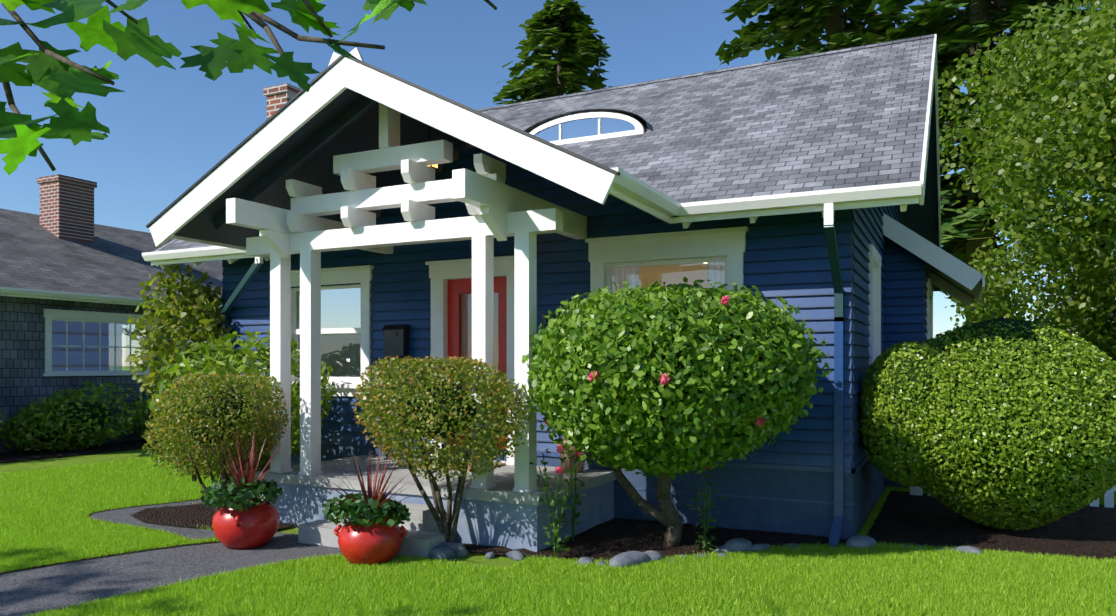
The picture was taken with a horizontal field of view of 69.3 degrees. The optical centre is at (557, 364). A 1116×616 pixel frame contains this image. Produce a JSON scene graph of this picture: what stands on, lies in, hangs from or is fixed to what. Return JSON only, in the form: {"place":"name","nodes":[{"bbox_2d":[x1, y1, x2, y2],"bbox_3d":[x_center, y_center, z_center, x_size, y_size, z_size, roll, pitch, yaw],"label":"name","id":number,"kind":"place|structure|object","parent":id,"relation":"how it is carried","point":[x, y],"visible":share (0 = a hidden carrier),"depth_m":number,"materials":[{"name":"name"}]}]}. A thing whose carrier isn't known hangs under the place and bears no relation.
{"place":"outdoors","nodes":[
{"label":"outdoors","id":0,"kind":"place"},
{"bbox_2d":[0,208,222,304],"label":"neighbour roof","id":1,"kind":"structure","parent":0,"point":[34,254],"depth_m":17.00,"materials":[{"name":"grey"}]},
{"bbox_2d":[37,174,96,242],"bbox_3d":[-11.043,-3.284,18.163,0.780,1.750,0.880,0,0,26],"label":"neighbour chimney","id":2,"kind":"object","parent":1,"relation":"on","point":[67,207],"visible":0.77,"depth_m":17.88,"materials":[{"name":"red brick"}]},
{"bbox_2d":[0,538,341,615],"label":"path","id":3,"kind":"structure","parent":0,"point":[40,589],"depth_m":6.17,"materials":[{"name":"grey concrete"}]},
{"bbox_2d":[0,541,219,573],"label":"path edge","id":4,"kind":"object","parent":3,"relation":"on","point":[107,555],"visible":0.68,"depth_m":6.66,"materials":[{"name":"grey concrete"}]},
{"bbox_2d":[212,495,279,548],"bbox_3d":[-2.725,1.361,7.060,0.555,0.437,0.555,0,0,26],"label":"red pot","id":5,"kind":"object","parent":3,"relation":"on","point":[258,526],"visible":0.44,"depth_m":6.86,"materials":[{"name":"ceramic"}]},
{"bbox_2d":[235,514,240,526],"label":"red pot lugs","id":6,"kind":"object","parent":5,"relation":"attached to","point":[237,520],"visible":0.44,"depth_m":6.76,"materials":[{"name":"red ceramic"}]},
{"bbox_2d":[195,428,284,493],"bbox_3d":[-2.696,0.872,7.110,0.773,0.630,0.786,0,0,7],"label":"cordyline","id":7,"kind":"object","parent":5,"relation":"on","point":[248,475],"visible":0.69,"depth_m":7.03,"materials":[{"name":"red plant"}]},
{"bbox_2d":[200,476,282,510],"bbox_3d":[-2.748,1.101,7.032,0.674,0.266,0.687,0,0,-32],"label":"potted foliage","id":8,"kind":"object","parent":5,"relation":"on","point":[267,492],"visible":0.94,"depth_m":6.86,"materials":[{"name":"green plant"}]},
{"bbox_2d":[105,0,496,37],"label":"maple trunk and limbs","id":9,"kind":"object","parent":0,"point":[305,2],"visible":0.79,"depth_m":2.20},
{"bbox_2d":[1,3,384,170],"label":"maple twigs","id":10,"kind":"object","parent":9,"relation":"attached to","point":[259,19],"visible":0.77,"depth_m":2.31,"materials":[{"name":"brown wood"}]},
{"bbox_2d":[0,0,428,174],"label":"tree leaves","id":11,"kind":"object","parent":10,"relation":"attached to","point":[61,82],"visible":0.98,"depth_m":2.19,"materials":[{"name":"green plant"}]},
{"bbox_2d":[321,334,360,376],"bbox_3d":[-2.816,-0.104,10.101,1.160,0.670,0.001,0,0,26],"label":"blind window","id":12,"kind":"structure","parent":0,"point":[341,369],"depth_m":10.03,"materials":[{"name":"glass"}]},
{"bbox_2d":[367,66,599,167],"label":"porch roof shingles","id":13,"kind":"object","parent":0,"point":[484,117],"depth_m":6.63,"materials":[{"name":"grey"}]},
{"bbox_2d":[0,371,1115,615],"bbox_3d":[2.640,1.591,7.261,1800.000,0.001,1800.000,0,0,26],"label":"ground","id":14,"kind":"structure","parent":0,"point":[480,559],"depth_m":12.90,"materials":[{"name":"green plant"}]},
{"bbox_2d":[0,419,151,452],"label":"neighbour foundation","id":15,"kind":"object","parent":14,"relation":"on","point":[130,436],"depth_m":16.32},
{"bbox_2d":[0,438,173,461],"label":"mulch bed","id":16,"kind":"object","parent":14,"relation":"on","point":[44,453],"visible":0.23,"depth_m":14.53,"materials":[{"name":"brown soil"}]},
{"bbox_2d":[0,409,6,434],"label":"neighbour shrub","id":17,"kind":"object","parent":16,"relation":"on","point":[1,429],"visible":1,"depth_m":13.64,"materials":[{"name":"green plant"}]},
{"bbox_2d":[0,381,155,451],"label":"neighbour shrub","id":18,"kind":"object","parent":16,"relation":"on","point":[32,411],"depth_m":14.54,"materials":[{"name":"green plant"}]},
{"bbox_2d":[117,397,173,439],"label":"neighbour shrub","id":19,"kind":"object","parent":16,"relation":"on","point":[142,425],"visible":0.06,"depth_m":16.35,"materials":[{"name":"green plant"}]},
{"bbox_2d":[0,296,209,428],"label":"neighbour wall","id":20,"kind":"structure","parent":14,"relation":"on","point":[24,381],"depth_m":14.90,"materials":[{"name":"wood"}]},
{"bbox_2d":[0,287,221,375],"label":"trim","id":21,"kind":"structure","parent":20,"relation":"attached to","point":[49,315],"depth_m":15.51,"materials":[{"name":"white wood"}]},
{"bbox_2d":[52,320,196,370],"bbox_3d":[-8.688,-0.364,17.025,0.001,0.960,3.960,0,0,26],"label":"window glass","id":22,"kind":"object","parent":21,"relation":"attached to","point":[75,338],"visible":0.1,"depth_m":15.97,"materials":[{"name":"glass"}]},
{"bbox_2d":[89,499,214,539],"bbox_3d":[-3.574,1.575,11.925,2.256,0.001,9.425,0,0,4],"label":"path branch","id":23,"kind":"object","parent":14,"relation":"on","point":[122,515],"visible":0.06,"depth_m":8.23,"materials":[{"name":"grey concrete"}]},
{"bbox_2d":[87,499,199,538],"bbox_3d":[-4.439,1.572,9.872,1.486,0.001,5.731,0,0,-9],"label":"grass edge","id":24,"kind":"object","parent":23,"relation":"on","point":[138,506],"visible":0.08,"depth_m":8.90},
{"bbox_2d":[125,264,231,481],"bbox_3d":[-4.926,0.116,10.717,1.360,2.956,1.279,0,0,26],"label":"shrub","id":25,"kind":"object","parent":14,"relation":"on","point":[197,296],"depth_m":10.50,"materials":[{"name":"green plant"}]},
{"bbox_2d":[130,503,295,528],"bbox_3d":[-3.312,1.555,8.930,2.250,0.025,2.330,0,0,26],"label":"mulch bed","id":26,"kind":"object","parent":14,"relation":"on","point":[194,515],"visible":0.35,"depth_m":8.32,"materials":[{"name":"brown soil"}]},
{"bbox_2d":[141,375,287,510],"bbox_3d":[-3.297,0.848,7.988,1.508,1.504,1.436,0,0,26],"label":"shrub","id":27,"kind":"object","parent":14,"relation":"on","point":[182,410],"depth_m":7.62,"materials":[{"name":"green plant"}]},
{"bbox_2d":[145,373,288,470],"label":"shrub leaves","id":28,"kind":"object","parent":27,"relation":"on","point":[214,429],"visible":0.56,"depth_m":7.56,"materials":[{"name":"green plant"}]},
{"bbox_2d":[148,330,337,488],"bbox_3d":[-3.576,0.601,9.227,2.208,2.009,2.009,0,0,26],"label":"rhododendron","id":29,"kind":"object","parent":14,"relation":"on","point":[232,363],"depth_m":8.97,"materials":[{"name":"green plant"}]},
{"bbox_2d":[272,532,400,557],"bbox_3d":[-1.999,1.583,7.074,1.750,0.001,0.450,0,0,26],"label":"path apron","id":30,"kind":"object","parent":14,"relation":"on","point":[285,536],"depth_m":7.45,"materials":[{"name":"grey concrete"}]},
{"bbox_2d":[255,455,616,559],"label":"porch slab and steps","id":31,"kind":"structure","parent":14,"relation":"on","point":[424,536],"depth_m":7.36,"materials":[{"name":"grey concrete"}]},
{"bbox_2d":[400,460,505,471],"bbox_3d":[-1.122,1.069,8.621,0.950,0.025,0.600,0,0,26],"label":"door mat","id":32,"kind":"object","parent":31,"relation":"on","point":[496,466],"depth_m":8.56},
{"bbox_2d":[557,438,586,473],"bbox_3d":[0.150,0.916,8.136,0.340,0.330,0.340,0,0,26],"label":"tan pot","id":33,"kind":"object","parent":31,"relation":"on","point":[566,465],"visible":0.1,"depth_m":8.03,"materials":[{"name":"beige ceramic"}]},
{"bbox_2d":[261,481,613,551],"bbox_3d":[-1.235,1.381,8.223,3.200,0.420,1.687,0,0,26],"label":"porch base","id":34,"kind":"object","parent":14,"relation":"on","point":[509,525],"visible":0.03,"depth_m":7.13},
{"bbox_2d":[493,0,612,104],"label":"spruce","id":35,"kind":"object","parent":14,"relation":"on","point":[544,37],"depth_m":33.00,"materials":[{"name":"green plant"}]},
{"bbox_2d":[0,453,1115,615],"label":"lawn grass","id":36,"kind":"structure","parent":14,"relation":"on","point":[44,518],"depth_m":5.86,"materials":[{"name":"green plant"}]},
{"bbox_2d":[338,509,402,564],"bbox_3d":[-1.498,1.379,6.453,0.508,0.400,0.508,0,0,26],"label":"red pot","id":37,"kind":"object","parent":36,"relation":"on","point":[378,543],"visible":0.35,"depth_m":6.26,"materials":[{"name":"ceramic"}]},
{"bbox_2d":[321,492,410,526],"bbox_3d":[-1.526,1.154,6.471,0.711,0.237,0.682,0,0,26],"label":"potted foliage","id":38,"kind":"object","parent":37,"relation":"on","point":[346,507],"visible":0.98,"depth_m":6.31,"materials":[{"name":"green plant"}]},
{"bbox_2d":[317,444,417,507],"bbox_3d":[-1.495,0.874,6.453,0.914,0.693,0.752,0,0,26],"label":"cordyline","id":39,"kind":"object","parent":37,"relation":"on","point":[376,495],"visible":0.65,"depth_m":6.48,"materials":[{"name":"red plant"}]},
{"bbox_2d":[334,524,406,537],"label":"pot handles","id":40,"kind":"object","parent":37,"relation":"attached to","point":[402,528],"visible":0.88,"depth_m":6.44,"materials":[{"name":"red ceramic"}]},
{"bbox_2d":[149,34,984,492],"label":"house trim","id":41,"kind":"structure","parent":14,"relation":"on","point":[499,208],"depth_m":7.62,"materials":[{"name":"white wood"}]},
{"bbox_2d":[174,88,475,246],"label":"porch ceiling","id":42,"kind":"structure","parent":41,"relation":"attached to","point":[360,133],"depth_m":8.15,"materials":[{"name":"wood"}]},
{"bbox_2d":[422,126,438,170],"bbox_3d":[-1.258,-2.193,7.907,0.150,0.569,0.150,0,0,26],"label":"porch lantern","id":43,"kind":"object","parent":42,"relation":"hanging from","point":[429,140],"depth_m":7.90,"materials":[{"name":"metal"}]},
{"bbox_2d":[297,288,360,328],"bbox_3d":[-2.848,-0.679,10.036,1.080,0.540,0.001,0,0,26],"label":"window glass","id":44,"kind":"object","parent":41,"relation":"in","point":[340,308],"visible":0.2,"depth_m":9.96,"materials":[{"name":"clear glass"}]},
{"bbox_2d":[146,55,619,227],"bbox_3d":[-1.842,-2.039,6.997,5.105,1.320,0.050,0,0,26],"label":"porch drip edge","id":45,"kind":"object","parent":41,"relation":"attached to","point":[249,137],"visible":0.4,"depth_m":6.89,"materials":[{"name":"grey metal"}]},
{"bbox_2d":[212,95,577,230],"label":"porch rafters","id":46,"kind":"object","parent":41,"relation":"attached to","point":[332,129],"visible":0.5,"depth_m":7.69,"materials":[{"name":"white wood"}]},
{"bbox_2d":[448,277,506,447],"bbox_3d":[-0.883,0.034,9.080,0.840,2.035,0.045,0,0,26],"label":"front door","id":47,"kind":"structure","parent":41,"relation":"attached to","point":[457,288],"depth_m":9.14,"materials":[{"name":"red wood"}]},
{"bbox_2d":[461,293,497,434],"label":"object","id":48,"kind":"structure","parent":47,"relation":"attached to","point":[468,340],"depth_m":9.66,"materials":[{"name":"brown"}]},
{"bbox_2d":[299,262,724,433],"bbox_3d":[1.371,-0.159,9.482,8.911,1.880,3.344,0,0,-11],"label":"window glass","id":49,"kind":"object","parent":41,"relation":"attached to","point":[701,271],"visible":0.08,"depth_m":8.99,"materials":[{"name":"glass"}]},
{"bbox_2d":[142,181,921,261],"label":"gutters","id":50,"kind":"object","parent":41,"relation":"attached to","point":[850,194],"visible":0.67,"depth_m":6.84,"materials":[{"name":"white metal"}]},
{"bbox_2d":[221,224,843,366],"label":"downspouts","id":51,"kind":"object","parent":41,"relation":"attached to","point":[833,254],"visible":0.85,"depth_m":7.22,"materials":[{"name":"metal"}]},
{"bbox_2d":[255,202,833,263],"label":"downspout tops","id":52,"kind":"object","parent":51,"relation":"on","point":[828,213],"visible":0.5,"depth_m":6.66,"materials":[{"name":"white metal"}]},
{"bbox_2d":[155,34,933,251],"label":"roof shingles","id":53,"kind":"object","parent":41,"relation":"on","point":[847,117],"visible":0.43,"depth_m":8.96,"materials":[{"name":"grey"}]},
{"bbox_2d":[263,83,301,118],"bbox_3d":[-3.764,-2.819,11.296,0.440,2.020,0.510,0,0,26],"label":"chimney","id":54,"kind":"object","parent":53,"relation":"on","point":[279,96],"visible":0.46,"depth_m":11.09,"materials":[{"name":"brick"}]},
{"bbox_2d":[524,109,652,132],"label":"dormer roof","id":55,"kind":"structure","parent":53,"relation":"on","point":[638,118],"depth_m":10.13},
{"bbox_2d":[534,117,644,134],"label":"dormer trim","id":56,"kind":"structure","parent":53,"relation":"on","point":[587,118],"depth_m":10.18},
{"bbox_2d":[604,167,679,216],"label":"porch gutters","id":57,"kind":"object","parent":41,"relation":"attached to","point":[625,182],"visible":0.44,"depth_m":6.46,"materials":[{"name":"white metal"}]},
{"bbox_2d":[612,263,706,291],"bbox_3d":[0.052,-0.159,10.958,7.680,2.500,4.070,0,0,26],"label":"room interior","id":58,"kind":"object","parent":41,"relation":"in","point":[686,271],"depth_m":12.24,"materials":[{"name":"brown"}]},
{"bbox_2d":[613,262,724,293],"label":"curtains","id":59,"kind":"object","parent":41,"relation":"attached to","point":[635,278],"depth_m":8.41,"materials":[{"name":"white fabric"}]},
{"bbox_2d":[828,317,843,547],"bbox_3d":[2.444,0.573,7.090,0.075,2.003,0.420,0,0,26],"label":"downspout","id":60,"kind":"object","parent":41,"relation":"attached to","point":[836,530],"visible":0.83,"depth_m":7.23,"materials":[{"name":"blue metal"}]},
{"bbox_2d":[899,70,939,290],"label":"roof soffit","id":61,"kind":"structure","parent":41,"relation":"attached to","point":[921,220],"depth_m":12.95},
{"bbox_2d":[924,261,981,299],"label":"bay roof soffit","id":62,"kind":"structure","parent":41,"relation":"attached to","point":[974,292],"depth_m":11.89,"materials":[{"name":"white wood"}]},
{"bbox_2d":[255,443,909,538],"bbox_3d":[1.031,1.281,12.409,8.432,0.620,7.824,0,0,26],"label":"house skirt","id":63,"kind":"object","parent":14,"relation":"on","point":[867,483],"visible":0.06,"depth_m":7.71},
{"bbox_2d":[410,535,982,568],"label":"river rocks","id":64,"kind":"object","parent":14,"relation":"on","point":[448,551],"visible":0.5,"depth_m":6.63,"materials":[{"name":"grey stone"}]},
{"bbox_2d":[413,491,1115,561],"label":"mulch bed","id":65,"kind":"object","parent":14,"relation":"on","point":[926,519],"visible":0.67,"depth_m":7.37,"materials":[{"name":"brown soil"}]},
{"bbox_2d":[357,357,532,541],"bbox_3d":[-1.000,0.769,6.836,1.370,1.669,1.890,0,0,-15],"label":"porch shrub","id":66,"kind":"object","parent":65,"relation":"on","point":[396,420],"depth_m":6.51,"materials":[{"name":"green plant"}]},
{"bbox_2d":[353,355,522,472],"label":"shrub leaves","id":67,"kind":"object","parent":66,"relation":"on","point":[358,395],"visible":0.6,"depth_m":6.46,"materials":[{"name":"green plant"}]},
{"bbox_2d":[539,452,580,558],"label":"rose stems","id":68,"kind":"object","parent":65,"relation":"on","point":[554,526],"visible":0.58,"depth_m":6.53,"materials":[{"name":"green plant"}]},
{"bbox_2d":[529,447,591,550],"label":"rose bush leaves","id":69,"kind":"object","parent":68,"relation":"attached to","point":[545,489],"visible":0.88,"depth_m":6.51,"materials":[{"name":"green plant"}]},
{"bbox_2d":[555,445,583,474],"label":"rose flowers","id":70,"kind":"object","parent":68,"relation":"on","point":[560,469],"visible":0.81,"depth_m":6.51,"materials":[{"name":"pink plant"}]},
{"bbox_2d":[565,438,577,540],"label":"rose stems","id":71,"kind":"object","parent":65,"relation":"on","point":[573,521],"visible":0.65,"depth_m":7.14,"materials":[{"name":"green plant"}]},
{"bbox_2d":[559,453,586,525],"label":"rose leaves","id":72,"kind":"object","parent":71,"relation":"attached to","point":[577,515],"visible":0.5,"depth_m":7.14,"materials":[{"name":"green plant"}]},
{"bbox_2d":[521,277,831,546],"bbox_3d":[0.883,0.455,6.628,2.534,2.309,2.106,0,0,26],"label":"camellia","id":73,"kind":"object","parent":65,"relation":"on","point":[704,428],"depth_m":6.03,"materials":[{"name":"green plant"}]},
{"bbox_2d":[697,469,715,550],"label":"rose stems","id":74,"kind":"object","parent":65,"relation":"on","point":[704,532],"visible":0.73,"depth_m":6.77,"materials":[{"name":"green plant"}]},
{"bbox_2d":[687,471,724,551],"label":"leaves","id":75,"kind":"object","parent":74,"relation":"attached to","point":[700,536],"visible":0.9,"depth_m":6.78,"materials":[{"name":"green plant"}]},
{"bbox_2d":[862,348,940,472],"bbox_3d":[3.333,0.463,7.708,0.805,1.244,1.184,0,0,26],"label":"boxwood","id":76,"kind":"object","parent":65,"relation":"on","point":[913,378],"visible":0.27,"depth_m":7.26,"materials":[{"name":"green plant"}]},
{"bbox_2d":[859,320,1115,529],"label":"boxwood hedge leaves","id":77,"kind":"object","parent":65,"relation":"on","point":[923,476],"visible":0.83,"depth_m":6.97,"materials":[{"name":"green plant"}]},
{"bbox_2d":[919,317,1115,521],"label":"boxwood","id":78,"kind":"object","parent":65,"relation":"on","point":[1016,324],"visible":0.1,"depth_m":6.95,"materials":[{"name":"green plant"}]},
{"bbox_2d":[757,0,901,51],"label":"tree","id":79,"kind":"object","parent":14,"relation":"on","point":[834,22],"visible":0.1,"depth_m":31.86,"materials":[{"name":"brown plant"}]},
{"bbox_2d":[715,0,967,301],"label":"fir needles","id":80,"kind":"object","parent":79,"relation":"on","point":[806,27],"visible":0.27,"depth_m":32.34,"materials":[{"name":"green plant"}]},
{"bbox_2d":[910,0,1095,322],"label":"fir trunk","id":81,"kind":"object","parent":14,"relation":"on","point":[983,8],"visible":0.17,"depth_m":25.18,"materials":[{"name":"brown plant"}]},
{"bbox_2d":[864,0,1115,315],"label":"fir needles","id":82,"kind":"object","parent":81,"relation":"on","point":[932,16],"visible":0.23,"depth_m":23.78,"materials":[{"name":"green plant"}]},
{"bbox_2d":[910,486,1115,507],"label":"picket fence","id":83,"kind":"object","parent":14,"relation":"on","point":[1108,497],"visible":0.04,"depth_m":8.80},
{"bbox_3d":[21.200,-14.409,24.789,9.553,32.000,9.815,0,0,26],"label":"fir trunk","id":84,"kind":"object","parent":14,"relation":"on","visible":0},
{"bbox_2d":[1023,6,1115,306],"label":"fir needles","id":85,"kind":"object","parent":84,"relation":"on","point":[1079,254],"depth_m":24.98,"materials":[{"name":"green plant"}]},
{"bbox_2d":[0,0,1115,337],"label":"sky","id":86,"kind":"structure","parent":0,"point":[169,127],"materials":[{"name":"blue"}]},
{"bbox_2d":[266,438,868,505],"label":"baseboard trim","id":87,"kind":"structure","parent":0,"point":[800,468],"depth_m":7.64,"materials":[{"name":"blue wood"}]},
{"bbox_2d":[222,147,931,468],"bbox_3d":[1.032,-1.589,12.408,8.462,5.040,7.852,0,0,26],"label":"house siding","id":88,"kind":"object","parent":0,"point":[786,257],"visible":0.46,"depth_m":8.51,"materials":[{"name":"blue wood"}]},
{"bbox_2d":[382,324,409,355],"bbox_3d":[-1.888,-0.289,9.405,0.310,0.360,0.135,0,0,26],"label":"mailbox","id":89,"kind":"object","parent":88,"relation":"attached to","point":[396,340],"visible":0.88,"depth_m":9.36,"materials":[{"name":"black metal"}]},
{"bbox_2d":[542,313,558,324],"bbox_3d":[-0.082,-0.489,8.581,0.190,0.120,0.011,0,0,26],"label":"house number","id":90,"kind":"object","parent":88,"relation":"attached to","point":[544,319],"visible":0.5,"depth_m":8.61,"materials":[{"name":"black metal"}]},
{"bbox_2d":[530,112,643,144],"bbox_3d":[0.273,-2.970,10.142,1.706,0.370,0.035,0,0,26],"label":"window frame","id":91,"kind":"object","parent":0,"point":[639,129],"depth_m":10.04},
{"bbox_2d":[534,118,634,141],"bbox_3d":[0.274,-2.970,10.145,1.500,0.230,0.001,0,0,26],"label":"window glass","id":92,"kind":"object","parent":91,"relation":"in","point":[580,128],"visible":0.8,"depth_m":10.12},
{"bbox_2d":[938,0,1115,361],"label":"tree","id":93,"kind":"object","parent":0,"point":[1050,123],"depth_m":13.57,"materials":[{"name":"green plant"}]}
]}

